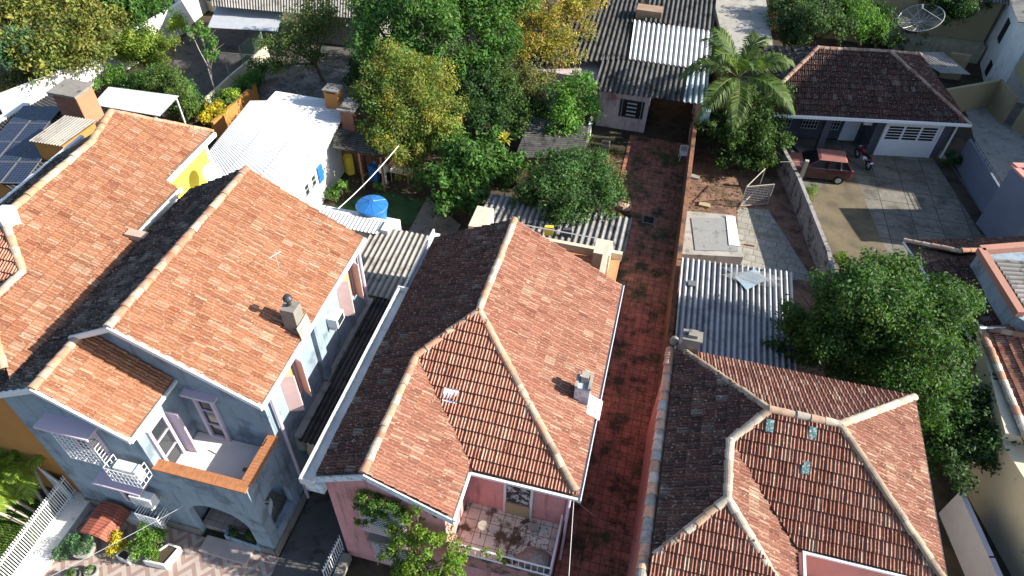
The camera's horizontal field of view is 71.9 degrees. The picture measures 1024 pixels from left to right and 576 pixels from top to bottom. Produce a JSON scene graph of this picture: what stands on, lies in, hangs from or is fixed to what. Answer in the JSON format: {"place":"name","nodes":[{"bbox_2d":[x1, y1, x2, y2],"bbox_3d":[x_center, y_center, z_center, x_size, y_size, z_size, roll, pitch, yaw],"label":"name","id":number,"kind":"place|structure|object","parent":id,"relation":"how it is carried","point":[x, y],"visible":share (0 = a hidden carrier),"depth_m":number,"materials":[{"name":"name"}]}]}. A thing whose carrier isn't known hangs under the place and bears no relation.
{"place":"outdoors","nodes":[
{"label":"outdoors","id":0,"kind":"place"},
{"bbox_2d":[44,506,278,575],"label":"patio","id":1,"kind":"structure","parent":0,"point":[191,560],"depth_m":25.00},
{"bbox_2d":[15,491,92,575],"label":"white kerb wall","id":2,"kind":"structure","parent":1,"relation":"on","point":[69,520],"depth_m":25.28,"materials":[{"name":"paint"}]},
{"bbox_2d":[0,476,75,575],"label":"white picket fence","id":3,"kind":"object","parent":2,"relation":"on","point":[28,526],"visible":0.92,"depth_m":24.78,"materials":[{"name":"wood"}]},
{"bbox_2d":[64,530,96,559],"bbox_3d":[-15.093,9.048,24.756,1.095,1.210,0.872,11,46,9],"label":"flower pot","id":4,"kind":"object","parent":1,"relation":"on","point":[89,545],"visible":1,"depth_m":24.62,"materials":[{"name":"concrete"}]},
{"bbox_2d":[78,501,130,543],"bbox_3d":[-14.608,8.492,25.398,1.326,1.091,1.240,11,46,9],"label":"meter shelter","id":5,"kind":"object","parent":1,"relation":"on","point":[105,519],"visible":0.98,"depth_m":25.09,"materials":[{"name":"tile"}]},
{"bbox_2d":[143,543,183,569],"bbox_3d":[-12.330,9.472,25.001,0.985,0.400,0.808,11,46,9],"label":"planter box","id":6,"kind":"object","parent":1,"relation":"on","point":[169,554],"visible":0.86,"depth_m":24.87,"materials":[{"name":"white paint"}]},
{"bbox_2d":[125,519,167,562],"bbox_3d":[-12.804,8.967,24.803,1.361,1.381,1.420,2,46,0],"label":"potted bush","id":7,"kind":"object","parent":6,"relation":"in","point":[143,546],"visible":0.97,"depth_m":24.59,"materials":[{"name":"green plant"}]},
{"bbox_2d":[259,51,362,99],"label":"back yard paving","id":8,"kind":"structure","parent":0,"point":[328,76],"depth_m":48.38,"materials":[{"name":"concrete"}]},
{"bbox_2d":[249,0,346,81],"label":"airy tree","id":9,"kind":"object","parent":8,"relation":"on","point":[307,21],"visible":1,"depth_m":43.91,"materials":[{"name":"green plant"}]},
{"bbox_2d":[408,198,460,235],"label":"garden path","id":10,"kind":"structure","parent":0,"point":[423,216],"depth_m":38.21,"materials":[{"name":"concrete"}]},
{"bbox_2d":[298,206,624,575],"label":"pink house","id":11,"kind":"structure","parent":0,"point":[470,397],"depth_m":23.38,"materials":[{"name":"tile"}]},
{"bbox_2d":[351,488,408,535],"bbox_3d":[-4.080,6.903,21.757,2.036,2.202,0.856,11,46,9],"label":"climbing plant","id":12,"kind":"object","parent":11,"relation":"attached to","point":[377,501],"depth_m":21.20,"materials":[{"name":"green plant"}]},
{"bbox_2d":[357,500,406,540],"bbox_3d":[-4.040,7.292,22.275,1.567,1.885,0.240,11,46,9],"label":"window","id":13,"kind":"structure","parent":11,"relation":"in","point":[377,524],"depth_m":22.44,"materials":[{"name":"paint"}]},
{"bbox_2d":[503,484,533,518],"bbox_3d":[0.207,6.894,23.444,1.000,2.660,0.100,11,46,9],"label":"door","id":14,"kind":"structure","parent":11,"relation":"in","point":[517,501],"depth_m":23.74,"materials":[{"name":"glass"}]},
{"bbox_2d":[514,547,551,573],"bbox_3d":[0.735,8.808,23.174,1.241,0.420,0.907,27,51,23],"label":"round table","id":15,"kind":"object","parent":11,"relation":"on","point":[538,556],"visible":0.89,"depth_m":23.07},
{"bbox_2d":[0,0,1016,575],"bbox_3d":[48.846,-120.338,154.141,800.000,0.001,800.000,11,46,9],"label":"ground","id":16,"kind":"structure","parent":0,"point":[666,120],"depth_m":44.69,"materials":[{"name":"plant"}]},
{"bbox_2d":[0,21,42,86],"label":"bluish tree","id":17,"kind":"object","parent":16,"relation":"on","point":[4,59],"visible":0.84,"depth_m":42.34,"materials":[{"name":"green plant"}]},
{"bbox_2d":[0,447,47,508],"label":"slim palm","id":18,"kind":"object","parent":16,"relation":"on","point":[10,486],"visible":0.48,"depth_m":24.89,"materials":[{"name":"green plant"}]},
{"bbox_2d":[0,56,50,91],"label":"dry thicket","id":19,"kind":"object","parent":16,"relation":"on","point":[22,75],"visible":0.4,"depth_m":45.18,"materials":[{"name":"green plant"}]},
{"bbox_2d":[0,499,52,574],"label":"grass","id":20,"kind":"structure","parent":16,"relation":"on","point":[5,532],"depth_m":25.72,"materials":[{"name":"green plant"}]},
{"bbox_2d":[0,450,57,506],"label":"slim palm","id":21,"kind":"object","parent":16,"relation":"on","point":[11,475],"visible":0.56,"depth_m":24.65,"materials":[{"name":"green plant"}]},
{"bbox_2d":[0,88,102,199],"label":"solar shed","id":22,"kind":"structure","parent":16,"relation":"on","point":[22,124],"depth_m":37.17,"materials":[{"name":"paint"}]},
{"bbox_2d":[29,115,95,160],"bbox_3d":[-22.755,-6.439,37.355,1.997,4.442,2.520,11,46,9],"label":"box room","id":23,"kind":"object","parent":22,"relation":"on","point":[53,139],"visible":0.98,"depth_m":35.68,"materials":[{"name":"paint"}]},
{"bbox_2d":[46,78,103,122],"bbox_3d":[-23.412,-8.798,39.155,1.700,5.130,1.500,11,46,9],"label":"barbecue chimney","id":24,"kind":"object","parent":22,"relation":"on","point":[75,98],"visible":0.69,"depth_m":37.50,"materials":[{"name":"paint"}]},
{"bbox_2d":[0,0,116,87],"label":"yellowish tree","id":25,"kind":"object","parent":16,"relation":"on","point":[19,14],"visible":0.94,"depth_m":43.09,"materials":[{"name":"green plant"}]},
{"bbox_2d":[0,1,189,113],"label":"white boundary wall","id":26,"kind":"structure","parent":16,"relation":"on","point":[11,98],"depth_m":45.03,"materials":[{"name":"paint"}]},
{"bbox_2d":[59,0,134,75],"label":"olive tree","id":27,"kind":"object","parent":16,"relation":"on","point":[117,22],"visible":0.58,"depth_m":44.40,"materials":[{"name":"green plant"}]},
{"bbox_2d":[0,108,216,492],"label":"yellow house","id":28,"kind":"structure","parent":16,"relation":"on","point":[80,216],"depth_m":24.97,"materials":[{"name":"tile"}]},
{"bbox_2d":[92,63,130,91],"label":"shrub","id":29,"kind":"object","parent":16,"relation":"on","point":[108,77],"visible":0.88,"depth_m":45.68,"materials":[{"name":"green plant"}]},
{"bbox_2d":[82,0,180,36],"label":"mango tree","id":30,"kind":"object","parent":16,"relation":"on","point":[139,8],"visible":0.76,"depth_m":45.65,"materials":[{"name":"green plant"}]},
{"bbox_2d":[97,87,185,123],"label":"white awning","id":31,"kind":"object","parent":16,"relation":"on","point":[150,103],"visible":0.96,"depth_m":40.67,"materials":[{"name":"metal"}]},
{"bbox_2d":[105,20,183,70],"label":"round bush tree","id":32,"kind":"object","parent":16,"relation":"on","point":[142,49],"visible":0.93,"depth_m":46.10,"materials":[{"name":"green plant"}]},
{"bbox_2d":[128,59,210,123],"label":"dark hedge","id":33,"kind":"object","parent":16,"relation":"on","point":[138,80],"visible":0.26,"depth_m":44.31,"materials":[{"name":"green plant"}]},
{"bbox_2d":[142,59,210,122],"bbox_3d":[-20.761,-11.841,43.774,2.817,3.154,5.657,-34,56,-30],"label":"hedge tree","id":34,"kind":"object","parent":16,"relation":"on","point":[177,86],"visible":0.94,"depth_m":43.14,"materials":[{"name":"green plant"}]},
{"bbox_2d":[0,165,369,564],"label":"blue house","id":35,"kind":"structure","parent":16,"relation":"on","point":[187,353],"depth_m":23.03,"materials":[{"name":"tile"}]},
{"bbox_2d":[51,433,113,467],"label":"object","id":36,"kind":"structure","parent":35,"relation":"in","point":[95,445],"depth_m":22.31,"materials":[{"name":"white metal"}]},
{"bbox_2d":[103,454,152,488],"bbox_3d":[-12.093,5.737,22.332,1.128,0.788,0.664,11,46,9],"label":"white balcony railing","id":37,"kind":"object","parent":35,"relation":"attached to","point":[130,470],"visible":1,"depth_m":22.16,"materials":[{"name":"white metal"}]},
{"bbox_2d":[145,410,197,463],"bbox_3d":[-10.978,4.989,22.882,0.470,2.440,0.970,11,46,9],"label":"balcony door","id":38,"kind":"structure","parent":35,"relation":"in","point":[160,432],"depth_m":22.86,"materials":[{"name":"white glass"}]},
{"bbox_2d":[192,400,231,441],"bbox_3d":[-10.007,4.337,23.552,0.750,2.440,0.120,11,46,9],"label":"balcony door","id":39,"kind":"structure","parent":35,"relation":"in","point":[209,414],"depth_m":23.65,"materials":[{"name":"purple glass"}]},
{"bbox_2d":[280,358,311,411],"bbox_3d":[-7.239,3.259,23.762,0.470,1.900,0.980,11,46,9],"label":"window","id":40,"kind":"structure","parent":35,"relation":"in","point":[295,381],"depth_m":23.68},
{"bbox_2d":[337,262,363,315],"bbox_3d":[-6.110,0.037,26.772,0.470,1.850,1.280,11,46,9],"label":"window","id":41,"kind":"structure","parent":35,"relation":"in","point":[350,286],"depth_m":26.73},
{"bbox_2d":[174,0,207,25],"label":"white garden wall","id":42,"kind":"structure","parent":16,"relation":"on","point":[195,10],"depth_m":53.65,"materials":[{"name":"paint"}]},
{"bbox_2d":[209,72,256,108],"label":"dark bush","id":43,"kind":"object","parent":16,"relation":"on","point":[229,100],"visible":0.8,"depth_m":44.75,"materials":[{"name":"green plant"}]},
{"bbox_2d":[210,84,259,140],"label":"ochre yard wall","id":44,"kind":"structure","parent":16,"relation":"on","point":[220,124],"depth_m":43.71,"materials":[{"name":"paint"}]},
{"bbox_2d":[173,20,356,113],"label":"concrete yard","id":45,"kind":"structure","parent":16,"relation":"on","point":[188,58],"depth_m":50.81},
{"bbox_2d":[182,20,221,88],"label":"lanky tree","id":46,"kind":"object","parent":45,"relation":"on","point":[196,32],"visible":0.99,"depth_m":43.98,"materials":[{"name":"green plant"}]},
{"bbox_2d":[195,47,269,121],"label":"garden wall","id":47,"kind":"structure","parent":45,"relation":"on","point":[225,82],"depth_m":47.03,"materials":[{"name":"beige paint"}]},
{"bbox_2d":[209,91,356,204],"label":"white outbuilding","id":48,"kind":"structure","parent":16,"relation":"on","point":[283,140],"depth_m":37.72,"materials":[{"name":"paint"}]},
{"bbox_2d":[322,83,343,108],"bbox_3d":[-9.982,-10.597,39.712,0.920,1.500,0.800,11,46,9],"label":"ochre chimney","id":49,"kind":"object","parent":48,"relation":"on","point":[333,96],"visible":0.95,"depth_m":39.30,"materials":[{"name":"paint"}]},
{"bbox_2d":[204,0,389,46],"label":"cream house","id":50,"kind":"structure","parent":16,"relation":"on","point":[260,15],"depth_m":48.33,"materials":[{"name":"paint"}]},
{"bbox_2d":[271,489,348,575],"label":"side passage","id":51,"kind":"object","parent":16,"relation":"on","point":[314,536],"depth_m":25.66,"materials":[{"name":"grey concrete"}]},
{"bbox_2d":[305,202,400,255],"bbox_3d":[-8.460,-1.121,33.133,5.254,3.750,5.900,11,46,9],"label":"white annex","id":52,"kind":"object","parent":16,"relation":"on","point":[361,225],"visible":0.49,"depth_m":32.66,"materials":[{"name":"paint"}]},
{"bbox_2d":[356,195,387,219],"bbox_3d":[-6.617,-3.647,33.579,1.520,1.230,1.520,11,46,9],"label":"water tank","id":53,"kind":"object","parent":52,"relation":"on","point":[372,206],"visible":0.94,"depth_m":33.09,"materials":[{"name":"blue plastic"}]},
{"bbox_2d":[340,53,377,90],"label":"shrub","id":54,"kind":"object","parent":16,"relation":"on","point":[353,69],"visible":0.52,"depth_m":46.06,"materials":[{"name":"green plant"}]},
{"bbox_2d":[294,228,428,456],"bbox_3d":[-6.088,2.589,29.692,3.459,3.607,11.529,11,46,9],"label":"lean to","id":55,"kind":"object","parent":16,"relation":"on","point":[389,260],"visible":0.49,"depth_m":29.03,"materials":[{"name":"beige paint"}]},
{"bbox_2d":[333,124,395,191],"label":"open shed","id":56,"kind":"structure","parent":16,"relation":"on","point":[352,143],"depth_m":38.98,"materials":[{"name":"grey wood"}]},
{"bbox_2d":[336,101,359,130],"bbox_3d":[-8.977,-9.329,39.173,1.000,1.950,0.920,11,46,9],"label":"brick chimney","id":57,"kind":"object","parent":56,"relation":"on","point":[347,110],"visible":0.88,"depth_m":38.68,"materials":[{"name":"brick"}]},
{"bbox_2d":[334,192,424,225],"bbox_3d":[-7.388,-4.553,39.300,5.028,0.250,2.413,11,46,9],"label":"green court","id":58,"kind":"object","parent":16,"relation":"on","point":[404,210],"visible":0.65,"depth_m":39.12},
{"bbox_2d":[342,0,466,90],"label":"leafy tree","id":59,"kind":"object","parent":16,"relation":"on","point":[403,15],"visible":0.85,"depth_m":40.59,"materials":[{"name":"green plant"}]},
{"bbox_2d":[346,35,472,180],"bbox_3d":[-5.739,-10.069,39.739,6.720,7.102,8.240,-15,48,-16],"label":"mottled tree","id":60,"kind":"object","parent":16,"relation":"on","point":[413,128],"visible":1,"depth_m":38.07,"materials":[{"name":"green plant"}]},
{"bbox_2d":[375,505,469,575],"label":"tree","id":61,"kind":"object","parent":16,"relation":"on","point":[412,564],"visible":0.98,"depth_m":21.89,"materials":[{"name":"green plant"}]},
{"bbox_2d":[408,124,530,217],"bbox_3d":[-2.437,-6.056,37.817,5.434,4.426,6.535,19,48,16],"label":"glossy tree","id":62,"kind":"object","parent":16,"relation":"on","point":[467,191],"visible":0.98,"depth_m":36.89,"materials":[{"name":"green plant"}]},
{"bbox_2d":[444,59,512,143],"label":"ivy clad tree","id":63,"kind":"object","parent":16,"relation":"on","point":[472,86],"visible":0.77,"depth_m":40.34,"materials":[{"name":"green plant"}]},
{"bbox_2d":[434,0,532,99],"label":"dense tree","id":64,"kind":"object","parent":16,"relation":"on","point":[476,19],"visible":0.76,"depth_m":41.69,"materials":[{"name":"green plant"}]},
{"bbox_2d":[472,38,553,142],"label":"yard tree","id":65,"kind":"object","parent":16,"relation":"on","point":[519,125],"visible":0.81,"depth_m":41.26,"materials":[{"name":"green plant"}]},
{"bbox_2d":[503,60,564,118],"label":"brownish tree","id":66,"kind":"object","parent":16,"relation":"on","point":[534,76],"visible":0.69,"depth_m":42.30,"materials":[{"name":"green plant"}]},
{"bbox_2d":[516,118,588,189],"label":"slatted shed","id":67,"kind":"structure","parent":16,"relation":"on","point":[536,139],"depth_m":39.95,"materials":[{"name":"grey wood"}]},
{"bbox_2d":[499,0,611,69],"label":"yellow vine tree","id":68,"kind":"object","parent":16,"relation":"on","point":[552,21],"visible":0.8,"depth_m":44.56,"materials":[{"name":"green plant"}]},
{"bbox_2d":[484,193,631,256],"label":"grey shed roof","id":69,"kind":"structure","parent":16,"relation":"on","point":[616,231],"depth_m":34.39,"materials":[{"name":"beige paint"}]},
{"bbox_2d":[508,142,631,229],"bbox_3d":[2.744,-4.568,35.893,6.241,5.474,5.360,-13,48,-14],"label":"round leafy tree","id":70,"kind":"object","parent":16,"relation":"on","point":[599,185],"visible":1,"depth_m":34.68,"materials":[{"name":"green plant"}]},
{"bbox_2d":[541,68,605,144],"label":"bright tree","id":71,"kind":"object","parent":16,"relation":"on","point":[569,98],"visible":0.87,"depth_m":40.69,"materials":[{"name":"green plant"}]},
{"bbox_2d":[529,0,715,142],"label":"corrugated workshop","id":72,"kind":"structure","parent":16,"relation":"on","point":[639,54],"depth_m":45.12,"materials":[{"name":"metal"}]},
{"bbox_2d":[618,99,644,119],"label":"window","id":73,"kind":"structure","parent":72,"relation":"in","point":[628,108],"depth_m":43.88,"materials":[{"name":"metal"}]},
{"bbox_2d":[685,81,797,174],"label":"tree","id":74,"kind":"object","parent":16,"relation":"on","point":[757,127],"visible":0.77,"depth_m":41.12,"materials":[{"name":"green plant"}]},
{"bbox_2d":[710,0,772,98],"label":"white roof house","id":75,"kind":"structure","parent":16,"relation":"on","point":[738,20],"depth_m":49.23,"materials":[{"name":"beige paint"}]},
{"bbox_2d":[671,148,839,380],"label":"side yard","id":76,"kind":"structure","parent":16,"relation":"on","point":[785,219],"depth_m":40.28,"materials":[{"name":"soil"}]},
{"bbox_2d":[681,211,742,265],"bbox_3d":[10.287,-2.623,37.280,3.159,0.830,3.499,4,46,2],"label":"concrete cistern","id":77,"kind":"object","parent":76,"relation":"on","point":[712,237],"visible":0.86,"depth_m":36.67,"materials":[{"name":"white paint"}]},
{"bbox_2d":[688,154,776,213],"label":"leaf litter","id":78,"kind":"object","parent":76,"relation":"on","point":[770,175],"visible":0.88,"depth_m":40.99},
{"bbox_2d":[674,257,796,370],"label":"yard roof","id":79,"kind":"structure","parent":76,"relation":"on","point":[729,316],"depth_m":30.85,"materials":[{"name":"silver metal"}]},
{"bbox_2d":[678,26,795,154],"bbox_3d":[12.865,-10.885,40.984,6.863,7.247,7.262,11,46,9],"label":"feather palm","id":80,"kind":"object","parent":76,"relation":"on","point":[720,60],"visible":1,"depth_m":39.06,"materials":[{"name":"green plant"}]},
{"bbox_2d":[737,207,812,280],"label":"yard slabs","id":81,"kind":"structure","parent":76,"relation":"on","point":[772,249],"depth_m":37.59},
{"bbox_2d":[772,140,834,285],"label":"chipped wall","id":82,"kind":"structure","parent":76,"relation":"on","point":[806,215],"depth_m":38.23,"materials":[{"name":"paint"}]},
{"bbox_2d":[763,0,808,45],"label":"grey green tree","id":83,"kind":"object","parent":16,"relation":"on","point":[775,5],"visible":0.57,"depth_m":48.57,"materials":[{"name":"green plant"}]},
{"bbox_2d":[627,328,947,575],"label":"salmon house","id":84,"kind":"structure","parent":16,"relation":"on","point":[751,469],"depth_m":21.33,"materials":[{"name":"tile"}]},
{"bbox_2d":[776,0,863,45],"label":"grey green tree","id":85,"kind":"object","parent":16,"relation":"on","point":[824,18],"visible":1,"depth_m":47.33,"materials":[{"name":"green plant"}]},
{"bbox_2d":[833,0,893,47],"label":"light green tree","id":86,"kind":"object","parent":16,"relation":"on","point":[868,20],"visible":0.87,"depth_m":48.37,"materials":[{"name":"green plant"}]},
{"bbox_2d":[760,246,996,441],"bbox_3d":[14.464,2.289,28.085,8.470,7.735,6.782,11,46,9],"label":"leafy tree","id":87,"kind":"object","parent":16,"relation":"on","point":[852,335],"visible":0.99,"depth_m":26.67,"materials":[{"name":"green plant"}]},
{"bbox_2d":[780,138,986,296],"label":"car yard","id":88,"kind":"structure","parent":16,"relation":"on","point":[914,198],"depth_m":40.85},
{"bbox_2d":[788,148,853,184],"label":"parked car","id":89,"kind":"object","parent":88,"relation":"on","point":[834,166],"visible":0.73,"depth_m":41.12,"materials":[{"name":"red paint"}]},
{"bbox_2d":[809,177,887,265],"bbox_3d":[18.244,-3.845,39.478,3.734,0.250,8.056,5,46,2],"label":"sunlit strip","id":90,"kind":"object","parent":88,"relation":"on","point":[844,216],"visible":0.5,"depth_m":39.23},
{"bbox_2d":[734,45,971,157],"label":"grey house","id":91,"kind":"structure","parent":88,"relation":"on","point":[887,102],"depth_m":42.35,"materials":[{"name":"tile"}]},
{"bbox_2d":[872,123,944,157],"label":"garage door","id":92,"kind":"structure","parent":91,"relation":"in","point":[908,140],"depth_m":42.88,"materials":[{"name":"white metal"}]},
{"bbox_2d":[933,157,985,235],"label":"yard bed","id":93,"kind":"object","parent":88,"relation":"on","point":[962,193],"visible":0.71,"depth_m":41.30,"materials":[{"name":"soil"}]},
{"bbox_2d":[955,139,999,212],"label":"grey yard wall","id":94,"kind":"structure","parent":88,"relation":"on","point":[979,179],"depth_m":40.76,"materials":[{"name":"paint"}]},
{"bbox_2d":[861,0,912,50],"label":"grey green tree","id":95,"kind":"object","parent":16,"relation":"on","point":[885,40],"visible":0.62,"depth_m":49.63,"materials":[{"name":"green plant"}]},
{"bbox_2d":[766,0,1009,63],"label":"long beige house","id":96,"kind":"structure","parent":16,"relation":"on","point":[969,37],"depth_m":51.98,"materials":[{"name":"paint"}]},
{"bbox_2d":[898,4,944,36],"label":"dish","id":97,"kind":"object","parent":96,"relation":"on","point":[918,29],"visible":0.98,"depth_m":50.07,"materials":[{"name":"paint"}]},
{"bbox_2d":[916,52,971,80],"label":"striped canopy","id":98,"kind":"object","parent":16,"relation":"on","point":[953,65],"visible":0.89,"depth_m":47.86,"materials":[{"name":"metal"}]},
{"bbox_2d":[918,0,993,26],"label":"crooked tree","id":99,"kind":"object","parent":16,"relation":"on","point":[956,8],"visible":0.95,"depth_m":49.94,"materials":[{"name":"green plant"}]},
{"bbox_2d":[902,236,1023,365],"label":"dark tiled house","id":100,"kind":"structure","parent":16,"relation":"on","point":[953,257],"depth_m":31.92,"materials":[{"name":"grey paint"}]},
{"bbox_2d":[924,435,1010,575],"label":"passage","id":101,"kind":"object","parent":16,"relation":"on","point":[944,495],"depth_m":26.84,"materials":[{"name":"concrete"}]},
{"bbox_2d":[939,492,1002,575],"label":"lilac boundary wall","id":102,"kind":"structure","parent":101,"relation":"on","point":[970,544],"depth_m":25.34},
{"bbox_2d":[920,329,1023,497],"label":"shaded tree","id":103,"kind":"object","parent":101,"relation":"on","point":[960,452],"visible":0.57,"depth_m":26.12,"materials":[{"name":"green plant"}]},
{"bbox_2d":[947,324,1023,575],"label":"cream wall house","id":104,"kind":"structure","parent":16,"relation":"on","point":[997,501],"depth_m":26.31,"materials":[{"name":"paint"}]},
{"bbox_2d":[965,103,1023,183],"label":"paved court","id":105,"kind":"object","parent":16,"relation":"on","point":[1001,146],"visible":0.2,"depth_m":45.29,"materials":[{"name":"concrete"}]},
{"bbox_2d":[947,79,1018,123],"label":"beige court wall","id":106,"kind":"structure","parent":105,"relation":"on","point":[998,99],"depth_m":46.60,"materials":[{"name":"paint"}]},
{"bbox_2d":[969,242,1023,330],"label":"blue parapet house","id":107,"kind":"structure","parent":16,"relation":"on","point":[998,270],"depth_m":29.75,"materials":[{"name":"paint"}]},
{"bbox_2d":[976,163,1023,237],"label":"slate blue house","id":108,"kind":"structure","parent":16,"relation":"on","point":[1002,214],"depth_m":36.98,"materials":[{"name":"paint"}]},
{"bbox_2d":[554,135,687,575],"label":"driveway","id":109,"kind":"structure","parent":0,"point":[599,547],"depth_m":31.38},
{"bbox_2d":[655,121,697,400],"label":"driveway wall","id":110,"kind":"structure","parent":109,"relation":"on","point":[672,299],"depth_m":34.63,"materials":[{"name":"brick"}]},
{"bbox_2d":[979,0,1023,103],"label":"white house","id":111,"kind":"structure","parent":0,"point":[1002,56],"depth_m":48.38,"materials":[{"name":"paint"}]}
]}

